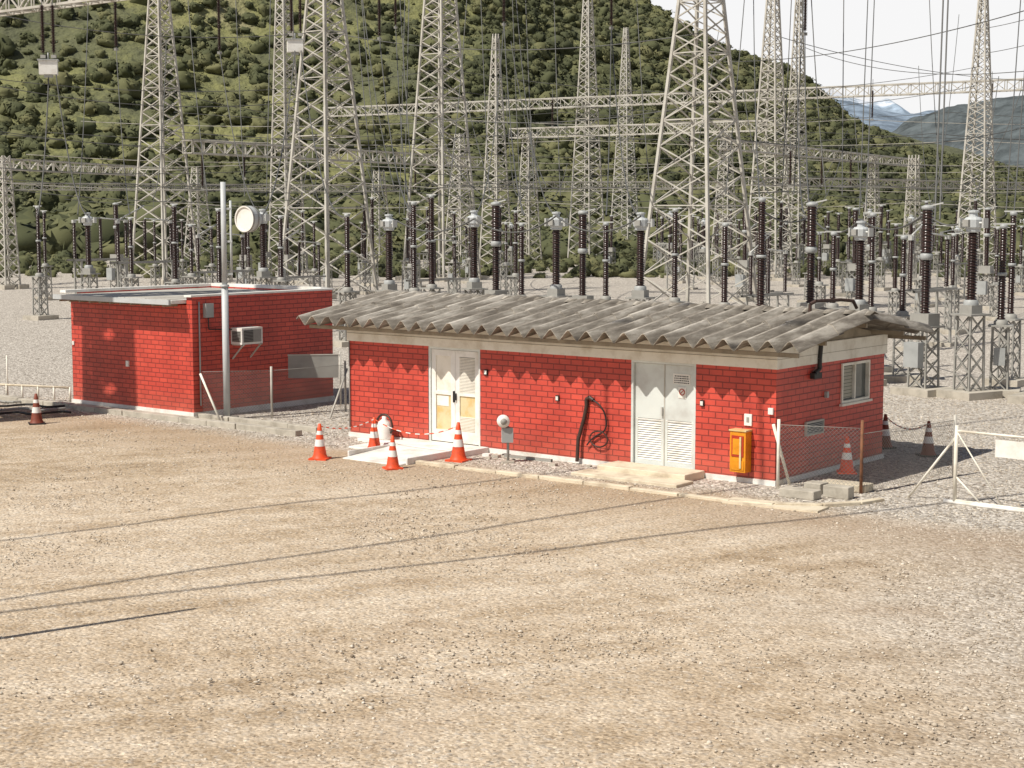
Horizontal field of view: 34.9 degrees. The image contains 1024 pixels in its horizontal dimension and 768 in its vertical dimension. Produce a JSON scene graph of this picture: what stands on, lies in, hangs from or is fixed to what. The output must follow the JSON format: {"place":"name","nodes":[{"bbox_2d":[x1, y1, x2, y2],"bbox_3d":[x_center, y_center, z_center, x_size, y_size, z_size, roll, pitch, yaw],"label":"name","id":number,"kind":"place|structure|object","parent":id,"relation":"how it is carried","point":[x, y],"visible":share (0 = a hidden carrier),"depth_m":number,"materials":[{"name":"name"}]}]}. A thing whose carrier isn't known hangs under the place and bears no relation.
{"place":"outdoors","nodes":[
{"label":"outdoors","id":0,"kind":"place"},
{"bbox_2d":[0,0,126,16],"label":"lattice gantry beam","id":1,"kind":"structure","parent":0,"point":[18,9],"depth_m":77.78,"materials":[{"name":"metal"}]},
{"bbox_2d":[0,158,149,176],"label":"lattice gantry beam","id":2,"kind":"structure","parent":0,"point":[37,162],"depth_m":127.19,"materials":[{"name":"metal"}]},
{"bbox_2d":[184,167,214,260],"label":"lattice tower","id":3,"kind":"structure","parent":0,"point":[198,212],"depth_m":158.95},
{"bbox_2d":[366,170,392,262],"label":"lattice tower","id":4,"kind":"structure","parent":0,"point":[379,215],"depth_m":168.57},
{"bbox_2d":[0,0,982,259],"bbox_3d":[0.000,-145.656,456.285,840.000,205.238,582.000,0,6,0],"label":"hillside terrain","id":5,"kind":"structure","parent":0,"point":[130,50],"depth_m":336.90,"materials":[{"name":"plant"}]},
{"bbox_2d":[0,0,1023,277],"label":"hillside shrubs","id":6,"kind":"object","parent":5,"relation":"on","point":[62,212],"visible":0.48,"depth_m":308.53,"materials":[{"name":"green plant"}]},
{"bbox_2d":[0,260,1023,767],"bbox_3d":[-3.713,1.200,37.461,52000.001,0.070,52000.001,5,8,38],"label":"gravel ground","id":7,"kind":"structure","parent":0,"point":[182,598],"depth_m":21.49,"materials":[{"name":"gravel"}]},
{"bbox_2d":[0,155,28,289],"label":"lattice tower","id":8,"kind":"structure","parent":7,"relation":"on","point":[7,257],"depth_m":109.32,"materials":[{"name":"metal"}]},
{"bbox_2d":[0,400,72,414],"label":"ground cables","id":9,"kind":"object","parent":7,"relation":"on","point":[60,410],"visible":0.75,"depth_m":41.91,"materials":[{"name":"metal"}]},
{"bbox_2d":[22,206,58,320],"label":"surge arrester","id":10,"kind":"object","parent":7,"relation":"on","point":[39,274],"visible":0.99,"depth_m":78.11,"materials":[{"name":"metal"}]},
{"bbox_2d":[70,212,100,322],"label":"current transformer","id":11,"kind":"object","parent":7,"relation":"on","point":[88,270],"visible":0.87,"depth_m":75.59,"materials":[{"name":"metal"}]},
{"bbox_2d":[66,217,134,303],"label":"disconnector switch","id":12,"kind":"object","parent":7,"relation":"on","point":[100,258],"visible":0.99,"depth_m":92.83,"materials":[{"name":"metal"}]},
{"bbox_2d":[109,205,179,286],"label":"disconnector switch","id":13,"kind":"object","parent":7,"relation":"on","point":[118,257],"visible":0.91,"depth_m":88.11,"materials":[{"name":"metal"}]},
{"bbox_2d":[0,394,301,435],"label":"concrete kerb","id":14,"kind":"structure","parent":7,"relation":"on","point":[214,423],"depth_m":40.18,"materials":[{"name":"concrete"}]},
{"bbox_2d":[123,0,206,283],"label":"lattice tower","id":15,"kind":"structure","parent":7,"relation":"on","point":[163,182],"depth_m":118.31,"materials":[{"name":"metal"}]},
{"bbox_2d":[182,139,483,167],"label":"lattice gantry beam","id":16,"kind":"structure","parent":15,"relation":"attached to","point":[225,152],"depth_m":113.56,"materials":[{"name":"metal"}]},
{"bbox_2d":[0,112,1023,208],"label":"overhead conductors","id":17,"kind":"object","parent":16,"relation":"hanging from","point":[451,185],"visible":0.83,"depth_m":118.65,"materials":[{"name":"metal"}]},
{"bbox_2d":[165,204,185,284],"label":"surge arrester","id":18,"kind":"object","parent":7,"relation":"on","point":[175,271],"visible":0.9,"depth_m":73.31,"materials":[{"name":"ceramic"}]},
{"bbox_2d":[71,395,334,417],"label":"plinth","id":19,"kind":"structure","parent":7,"relation":"on","point":[148,409],"depth_m":42.47,"materials":[{"name":"concrete"}]},
{"bbox_2d":[71,286,293,412],"bbox_3d":[-8.315,-1.065,43.949,4.900,2.860,4.900,5,8,38],"label":"front and rear walls","id":20,"kind":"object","parent":19,"relation":"on","point":[157,347],"visible":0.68,"depth_m":41.90,"materials":[{"name":"brick"}]},
{"bbox_2d":[72,302,262,405],"bbox_3d":[-9.266,-0.884,41.940,5.643,2.600,1.655,2,6,17],"label":"air conditioner and fixtures","id":21,"kind":"object","parent":20,"relation":"attached to","point":[243,336],"visible":1,"depth_m":41.29,"materials":[{"name":"white paint"}]},
{"bbox_2d":[77,286,332,411],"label":"end walls","id":22,"kind":"structure","parent":19,"relation":"on","point":[286,332],"depth_m":42.42,"materials":[{"name":"brick"}]},
{"bbox_2d":[53,283,333,306],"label":"flat roof","id":23,"kind":"structure","parent":22,"relation":"on","point":[169,297],"depth_m":43.02,"materials":[{"name":"white paint"}]},
{"bbox_2d":[13,182,400,191],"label":"lattice gantry beam","id":24,"kind":"structure","parent":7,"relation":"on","point":[152,184],"depth_m":156.34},
{"bbox_2d":[193,224,250,283],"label":"disconnector switch","id":25,"kind":"object","parent":7,"relation":"on","point":[198,272],"visible":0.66,"depth_m":84.64,"materials":[{"name":"metal"}]},
{"bbox_2d":[199,366,272,419],"bbox_3d":[-6.787,0.306,40.175,1.792,1.400,0.612,-1,6,-11],"label":"chain link fence","id":26,"kind":"object","parent":7,"relation":"on","point":[215,407],"visible":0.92,"depth_m":40.47,"materials":[{"name":"metal"}]},
{"bbox_2d":[215,182,263,419],"bbox_3d":[-6.723,-1.985,40.215,1.207,5.950,0.918,0,6,0],"label":"steel pole","id":27,"kind":"object","parent":7,"relation":"on","point":[249,218],"visible":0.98,"depth_m":40.06,"materials":[{"name":"metal"}]},
{"bbox_2d":[198,413,317,432],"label":"concrete kerb","id":28,"kind":"structure","parent":7,"relation":"on","point":[307,428],"depth_m":39.23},
{"bbox_2d":[251,209,275,284],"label":"current transformer","id":29,"kind":"object","parent":7,"relation":"on","point":[263,272],"visible":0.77,"depth_m":68.24,"materials":[{"name":"metal"}]},
{"bbox_2d":[268,0,312,272],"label":"lattice tower","id":30,"kind":"structure","parent":7,"relation":"on","point":[284,69],"depth_m":138.14,"materials":[{"name":"metal"}]},
{"bbox_2d":[272,361,347,418],"bbox_3d":[-4.761,0.224,40.960,2.302,1.400,1.116,-5,8,-42],"label":"chain link fence","id":31,"kind":"object","parent":7,"relation":"on","point":[345,392],"visible":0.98,"depth_m":41.43,"materials":[{"name":"metal"}]},
{"bbox_2d":[288,351,341,404],"bbox_3d":[-5.380,-0.288,43.203,1.701,1.750,0.058,-1,6,-8],"label":"grey notice board","id":32,"kind":"object","parent":7,"relation":"on","point":[305,362],"visible":0.84,"depth_m":43.18,"materials":[{"name":"metal"}]},
{"bbox_2d":[280,0,377,298],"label":"lattice tower","id":33,"kind":"structure","parent":7,"relation":"on","point":[326,137],"depth_m":98.53,"materials":[{"name":"metal"}]},
{"bbox_2d":[0,0,1023,233],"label":"dropper conductors","id":34,"kind":"object","parent":33,"relation":"attached to","point":[643,110],"visible":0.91,"depth_m":89.25,"materials":[{"name":"metal"}]},
{"bbox_2d":[333,213,359,346],"bbox_3d":[-6.314,-3.962,62.642,1.215,5.203,1.215,-4,7,-34],"label":"surge arrester","id":35,"kind":"object","parent":7,"relation":"on","point":[342,341],"visible":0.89,"depth_m":62.48,"materials":[{"name":"metal"}]},
{"bbox_2d":[375,214,398,291],"bbox_3d":[-4.407,-3.517,58.583,1.230,5.159,1.230,-4,7,-35],"label":"current transformer","id":36,"kind":"object","parent":7,"relation":"on","point":[388,224],"visible":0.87,"depth_m":58.36,"materials":[{"name":"ceramic"}]},
{"bbox_2d":[343,436,488,465],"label":"white access ramp","id":37,"kind":"structure","parent":7,"relation":"on","point":[410,451],"depth_m":34.48,"materials":[{"name":"concrete"}]},
{"bbox_2d":[407,201,424,291],"bbox_3d":[-3.710,-4.098,61.822,1.222,5.647,1.222,5,8,39],"label":"surge arrester","id":38,"kind":"object","parent":7,"relation":"on","point":[413,251],"visible":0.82,"depth_m":61.64,"materials":[{"name":"ceramic"}]},
{"bbox_2d":[420,194,443,292],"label":"surge arrester","id":39,"kind":"object","parent":7,"relation":"on","point":[431,286],"visible":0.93,"depth_m":65.03,"materials":[{"name":"ceramic"}]},
{"bbox_2d":[395,0,487,281],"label":"lattice tower","id":40,"kind":"structure","parent":7,"relation":"on","point":[440,96],"depth_m":123.20,"materials":[{"name":"metal"}]},
{"bbox_2d":[445,133,471,261],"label":"lattice tower","id":41,"kind":"structure","parent":7,"relation":"on","point":[459,233],"depth_m":163.58,"materials":[{"name":"metal"}]},
{"bbox_2d":[445,422,471,462],"bbox_3d":[-1.108,1.188,33.672,0.410,0.805,0.410,3,7,28],"label":"traffic cone","id":42,"kind":"object","parent":7,"relation":"on","point":[458,455],"visible":1,"depth_m":33.59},
{"bbox_2d":[460,210,487,294],"bbox_3d":[-1.387,-3.732,59.994,1.289,5.301,1.289,-3,7,-26],"label":"current transformer","id":43,"kind":"object","parent":7,"relation":"on","point":[474,283],"visible":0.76,"depth_m":59.77,"materials":[{"name":"ceramic"}]},
{"bbox_2d":[477,34,512,268],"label":"lattice tower","id":44,"kind":"structure","parent":7,"relation":"on","point":[495,91],"depth_m":148.30,"materials":[{"name":"metal"}]},
{"bbox_2d":[485,199,506,294],"bbox_3d":[-0.571,-3.717,58.054,1.337,5.675,1.337,-4,7,-35],"label":"circuit breaker","id":45,"kind":"object","parent":7,"relation":"on","point":[495,241],"visible":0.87,"depth_m":57.81,"materials":[{"name":"metal"}]},
{"bbox_2d":[542,212,571,297],"bbox_3d":[1.492,-3.198,55.164,1.275,5.246,1.276,5,8,42],"label":"current transformer","id":46,"kind":"object","parent":7,"relation":"on","point":[556,225],"visible":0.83,"depth_m":54.94,"materials":[{"name":"ceramic"}]},
{"bbox_2d":[571,209,595,299],"bbox_3d":[2.464,-3.442,56.931,1.260,5.349,1.260,4,7,30],"label":"circuit breaker","id":47,"kind":"object","parent":7,"relation":"on","point":[582,247],"visible":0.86,"depth_m":56.71,"materials":[{"name":"ceramic"}]},
{"bbox_2d":[598,221,613,299],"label":"surge arrester","id":48,"kind":"object","parent":7,"relation":"on","point":[605,260],"visible":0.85,"depth_m":58.60,"materials":[{"name":"ceramic"}]},
{"bbox_2d":[349,432,883,485],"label":"plinth","id":49,"kind":"structure","parent":7,"relation":"on","point":[707,475],"depth_m":33.11,"materials":[{"name":"concrete"}]},
{"bbox_2d":[350,341,781,480],"bbox_3d":[2.012,0.228,35.656,11.060,2.100,4.500,5,8,38],"label":"front and rear walls","id":50,"kind":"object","parent":49,"relation":"on","point":[520,390],"visible":0.7,"depth_m":33.57,"materials":[{"name":"brick"}]},
{"bbox_2d":[428,346,479,445],"bbox_3d":[-1.201,0.247,35.472,1.490,2.100,0.200,5,8,38],"label":"glazed entrance door","id":51,"kind":"structure","parent":50,"relation":"attached to","point":[454,386],"depth_m":35.43,"materials":[{"name":"grey paint"}]},
{"bbox_2d":[575,396,607,461],"bbox_3d":[1.637,0.922,33.059,0.775,1.365,0.129,4,7,33],"label":"coiled black cable","id":52,"kind":"object","parent":50,"relation":"hanging from","point":[590,398],"visible":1,"depth_m":33.10,"materials":[{"name":"black rubber"}]},
{"bbox_2d":[631,360,695,468],"bbox_3d":[3.025,0.600,32.113,1.510,2.100,0.200,5,8,38],"label":"grey louvred double door","id":53,"kind":"structure","parent":50,"relation":"attached to","point":[663,416],"depth_m":32.11,"materials":[{"name":"paint"}]},
{"bbox_2d":[729,428,752,472],"bbox_3d":[4.318,1.260,30.854,0.380,0.810,0.249,5,8,38],"label":"fire hose cabinet","id":54,"kind":"object","parent":50,"relation":"attached to","point":[740,450],"visible":1,"depth_m":30.76,"materials":[{"name":"orange plastic"}]},
{"bbox_2d":[780,354,883,478],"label":"end walls","id":55,"kind":"structure","parent":49,"relation":"on","point":[803,400],"depth_m":32.01,"materials":[{"name":"brick"}]},
{"bbox_2d":[346,324,887,369],"bbox_3d":[2.010,-1.015,35.523,11.150,0.400,4.605,5,8,38],"label":"fascia band","id":56,"kind":"object","parent":55,"relation":"on","point":[842,349],"visible":0.54,"depth_m":32.76,"materials":[{"name":"paint"}]},
{"bbox_2d":[309,324,925,357],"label":"roof purlins","id":57,"kind":"object","parent":56,"relation":"on","point":[856,332],"visible":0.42,"depth_m":32.91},
{"bbox_2d":[296,289,935,352],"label":"corrugated roof","id":58,"kind":"structure","parent":57,"relation":"on","point":[777,329],"depth_m":33.39,"materials":[{"name":"concrete"}]},
{"bbox_2d":[387,292,877,314],"bbox_3d":[1.957,-1.796,35.487,12.920,0.080,0.400,5,8,38],"label":"ridge cap","id":59,"kind":"object","parent":58,"relation":"on","point":[805,310],"visible":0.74,"depth_m":34.09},
{"bbox_2d":[839,359,871,406],"bbox_3d":[6.918,-0.031,32.903,0.150,0.850,1.310,5,8,38],"label":"side window","id":60,"kind":"structure","parent":55,"relation":"attached to","point":[855,382],"depth_m":32.90,"materials":[{"name":"white glass"}]},
{"bbox_2d":[611,27,637,239],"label":"lattice tower","id":61,"kind":"structure","parent":7,"relation":"on","point":[625,55],"depth_m":187.74,"materials":[{"name":"metal"}]},
{"bbox_2d":[571,461,704,487],"bbox_3d":[2.515,1.782,31.627,2.450,0.250,1.315,5,8,38],"label":"entrance step","id":62,"kind":"object","parent":7,"relation":"on","point":[650,474],"visible":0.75,"depth_m":31.45,"materials":[{"name":"beige paint"}]},
{"bbox_2d":[625,212,654,300],"bbox_3d":[4.268,-3.093,54.232,1.272,5.230,1.272,3,7,29],"label":"current transformer","id":63,"kind":"object","parent":7,"relation":"on","point":[640,225],"visible":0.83,"depth_m":54.01,"materials":[{"name":"ceramic"}]},
{"bbox_2d":[509,120,772,138],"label":"lattice gantry beam","id":64,"kind":"structure","parent":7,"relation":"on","point":[617,134],"depth_m":156.73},
{"bbox_2d":[415,460,883,506],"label":"concrete kerb","id":65,"kind":"structure","parent":7,"relation":"on","point":[645,490],"depth_m":30.15,"materials":[{"name":"concrete"}]},
{"bbox_2d":[323,78,1022,116],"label":"lattice gantry beam","id":66,"kind":"structure","parent":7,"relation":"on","point":[710,101],"depth_m":161.37,"materials":[{"name":"metal"}]},
{"bbox_2d":[661,208,687,302],"bbox_3d":[5.683,-3.451,56.918,1.163,5.375,1.163,-5,8,-41],"label":"surge arrester","id":67,"kind":"object","parent":7,"relation":"on","point":[674,296],"visible":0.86,"depth_m":56.75,"materials":[{"name":"ceramic"}]},
{"bbox_2d":[638,0,756,305],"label":"lattice tower","id":68,"kind":"structure","parent":7,"relation":"on","point":[695,55],"depth_m":80.90,"materials":[{"name":"metal"}]},
{"bbox_2d":[711,133,737,257],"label":"lattice tower","id":69,"kind":"structure","parent":7,"relation":"on","point":[724,173],"depth_m":163.84,"materials":[{"name":"metal"}]},
{"bbox_2d":[718,222,732,303],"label":"surge arrester","id":70,"kind":"object","parent":7,"relation":"on","point":[724,269],"visible":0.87,"depth_m":54.35,"materials":[{"name":"ceramic"}]},
{"bbox_2d":[728,204,753,301],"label":"circuit breaker","id":71,"kind":"object","parent":7,"relation":"on","point":[744,261],"visible":0.65,"depth_m":94.43,"materials":[{"name":"metal"}]},
{"bbox_2d":[752,197,771,305],"bbox_3d":[7.492,-2.779,49.101,1.163,5.671,1.163,2,6,15],"label":"surge arrester","id":72,"kind":"object","parent":7,"relation":"on","point":[761,256],"visible":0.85,"depth_m":48.89,"materials":[{"name":"ceramic"}]},
{"bbox_2d":[741,236,793,306],"bbox_3d":[10.154,-3.735,64.675,0.803,4.282,3.237,5,8,38],"label":"disconnector switch","id":73,"kind":"object","parent":7,"relation":"on","point":[768,293],"visible":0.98,"depth_m":64.57,"materials":[{"name":"metal"}]},
{"bbox_2d":[722,497,828,512],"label":"concrete slab","id":74,"kind":"structure","parent":7,"relation":"on","point":[809,508],"depth_m":28.31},
{"bbox_2d":[773,0,807,264],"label":"lattice tower","id":75,"kind":"structure","parent":7,"relation":"on","point":[799,5],"depth_m":157.89,"materials":[{"name":"metal"}]},
{"bbox_2d":[796,199,826,308],"bbox_3d":[9.206,-2.873,50.288,1.322,5.615,1.322,5,8,41],"label":"circuit breaker","id":76,"kind":"object","parent":7,"relation":"on","point":[811,245],"visible":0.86,"depth_m":50.05,"materials":[{"name":"ceramic"}]},
{"bbox_2d":[772,419,863,493],"bbox_3d":[5.606,1.352,29.977,1.569,1.450,0.639,5,8,40],"label":"chain link fence","id":77,"kind":"object","parent":7,"relation":"on","point":[780,451],"visible":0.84,"depth_m":30.01,"materials":[{"name":"metal"}]},
{"bbox_2d":[779,479,872,500],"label":"concrete blocks","id":78,"kind":"object","parent":7,"relation":"on","point":[812,490],"depth_m":29.33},
{"bbox_2d":[825,231,843,308],"bbox_3d":[10.454,-2.674,53.167,1.170,4.612,1.170,2,6,20],"label":"surge arrester","id":79,"kind":"object","parent":7,"relation":"on","point":[833,305],"visible":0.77,"depth_m":52.99,"materials":[{"name":"ceramic"}]},
{"bbox_2d":[837,206,868,305],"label":"circuit breaker","id":80,"kind":"object","parent":7,"relation":"on","point":[850,283],"visible":0.6,"depth_m":89.96,"materials":[{"name":"metal"}]},
{"bbox_2d":[848,221,886,385],"bbox_3d":[10.266,-2.335,48.206,1.209,4.971,1.209,-4,7,-32],"label":"current transformer","id":81,"kind":"object","parent":7,"relation":"on","point":[860,233],"visible":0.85,"depth_m":47.98,"materials":[{"name":"ceramic"}]},
{"bbox_2d":[865,212,891,372],"bbox_3d":[11.522,-2.887,52.287,1.128,5.214,1.128,5,8,41],"label":"surge arrester","id":82,"kind":"object","parent":7,"relation":"on","point":[871,296],"visible":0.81,"depth_m":52.14,"materials":[{"name":"ceramic"}]},
{"bbox_2d":[867,204,891,290],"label":"surge arrester","id":83,"kind":"object","parent":7,"relation":"on","point":[880,257],"visible":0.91,"depth_m":107.39,"materials":[{"name":"metal"}]},
{"bbox_2d":[886,223,901,314],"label":"surge arrester","id":84,"kind":"object","parent":7,"relation":"on","point":[895,270],"visible":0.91,"depth_m":71.61,"materials":[{"name":"metal"}]},
{"bbox_2d":[884,235,919,382],"bbox_3d":[11.854,-2.255,49.513,1.152,4.541,1.152,1,6,11],"label":"surge arrester","id":85,"kind":"object","parent":7,"relation":"on","point":[897,377],"visible":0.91,"depth_m":49.36,"materials":[{"name":"metal"}]},
{"bbox_2d":[863,415,956,488],"bbox_3d":[7.502,1.351,30.707,3.014,1.300,0.056,-5,8,-42],"label":"chain link fence","id":86,"kind":"object","parent":7,"relation":"on","point":[954,420],"visible":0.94,"depth_m":30.75,"materials":[{"name":"metal"}]},
{"bbox_2d":[903,155,920,271],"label":"lattice tower","id":87,"kind":"structure","parent":7,"relation":"on","point":[916,160],"depth_m":139.00,"materials":[{"name":"metal"}]},
{"bbox_2d":[890,202,955,397],"bbox_3d":[11.618,-2.347,45.832,1.294,5.496,1.294,-5,8,-38],"label":"circuit breaker","id":88,"kind":"object","parent":7,"relation":"on","point":[913,355],"visible":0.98,"depth_m":45.66,"materials":[{"name":"metal"}]},
{"bbox_2d":[895,224,958,350],"bbox_3d":[15.721,-3.788,61.530,0.952,5.074,3.835,5,8,38],"label":"disconnector switch","id":89,"kind":"object","parent":7,"relation":"on","point":[910,289],"visible":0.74,"depth_m":62.45,"materials":[{"name":"metal"}]},
{"bbox_2d":[931,230,967,299],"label":"disconnector switch","id":90,"kind":"object","parent":7,"relation":"on","point":[956,263],"visible":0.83,"depth_m":96.89,"materials":[{"name":"metal"}]},
{"bbox_2d":[934,233,968,334],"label":"surge arrester","id":91,"kind":"object","parent":7,"relation":"on","point":[952,284],"visible":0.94,"depth_m":68.93,"materials":[{"name":"metal"}]},
{"bbox_2d":[907,425,1023,512],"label":"tubular steel gate","id":92,"kind":"structure","parent":7,"relation":"on","point":[1009,449],"depth_m":28.28,"materials":[{"name":"metal"}]},
{"bbox_2d":[935,210,1002,400],"bbox_3d":[12.669,-2.151,45.008,1.285,5.287,1.285,-4,7,-31],"label":"current transformer","id":93,"kind":"object","parent":7,"relation":"on","point":[973,224],"visible":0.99,"depth_m":44.85,"materials":[{"name":"metal"}]},
{"bbox_2d":[949,0,996,273],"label":"lattice tower","id":94,"kind":"structure","parent":7,"relation":"on","point":[979,16],"depth_m":133.23,"materials":[{"name":"metal"}]},
{"bbox_2d":[976,206,996,309],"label":"circuit breaker","id":95,"kind":"object","parent":7,"relation":"on","point":[982,286],"visible":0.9,"depth_m":86.10,"materials":[{"name":"metal"}]},
{"bbox_2d":[981,227,999,320],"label":"surge arrester","id":96,"kind":"object","parent":7,"relation":"on","point":[991,317],"visible":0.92,"depth_m":77.55,"materials":[{"name":"metal"}]},
{"bbox_2d":[978,223,1020,397],"bbox_3d":[13.657,-2.023,45.515,1.147,4.912,1.147,2,6,19],"label":"surge arrester","id":97,"kind":"object","parent":7,"relation":"on","point":[998,355],"visible":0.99,"depth_m":45.36,"materials":[{"name":"metal"}]},
{"bbox_2d":[981,211,1023,386],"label":"surge arrester","id":98,"kind":"object","parent":7,"relation":"on","point":[1017,380],"visible":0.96,"depth_m":48.29,"materials":[{"name":"metal"}]},
{"bbox_2d":[517,133,541,260],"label":"lattice tower","id":99,"kind":"structure","parent":0,"point":[528,215],"depth_m":163.64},
{"bbox_2d":[567,0,603,257],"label":"lattice tower","id":100,"kind":"structure","parent":0,"point":[588,76],"depth_m":167.74,"materials":[{"name":"metal"}]},
{"bbox_2d":[446,181,725,188],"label":"lattice gantry beam","id":101,"kind":"structure","parent":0,"point":[550,182],"depth_m":153.59,"materials":[{"name":"metal"}]},
{"bbox_2d":[740,0,796,277],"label":"lattice tower","id":102,"kind":"structure","parent":0,"point":[767,74],"depth_m":128.20,"materials":[{"name":"metal"}]},
{"bbox_2d":[717,139,923,167],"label":"lattice gantry beam","id":103,"kind":"structure","parent":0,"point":[769,152],"depth_m":134.97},
{"bbox_2d":[651,0,1023,113],"label":"sky","id":104,"kind":"structure","parent":0,"point":[894,20],"materials":[{"name":"white"}]},
{"bbox_2d":[821,86,909,113],"bbox_3d":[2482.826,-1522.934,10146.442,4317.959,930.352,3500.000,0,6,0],"label":"snowy mountain","id":105,"kind":"structure","parent":0,"point":[889,105],"depth_m":10606.58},
{"bbox_2d":[864,156,880,263],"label":"lattice tower","id":106,"kind":"structure","parent":0,"point":[877,189],"depth_m":148.87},
{"bbox_2d":[745,176,1023,189],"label":"lattice gantry beam","id":107,"kind":"structure","parent":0,"point":[752,178],"depth_m":133.53,"materials":[{"name":"metal"}]},
{"bbox_2d":[835,100,937,131],"bbox_3d":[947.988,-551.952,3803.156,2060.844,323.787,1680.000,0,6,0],"label":"hazy mountain","id":108,"kind":"structure","parent":0,"point":[890,124],"depth_m":4032.49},
{"bbox_2d":[892,95,1023,168],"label":"wooded hill","id":109,"kind":"structure","parent":0,"point":[1003,108],"depth_m":1414.16,"materials":[{"name":"plant"}]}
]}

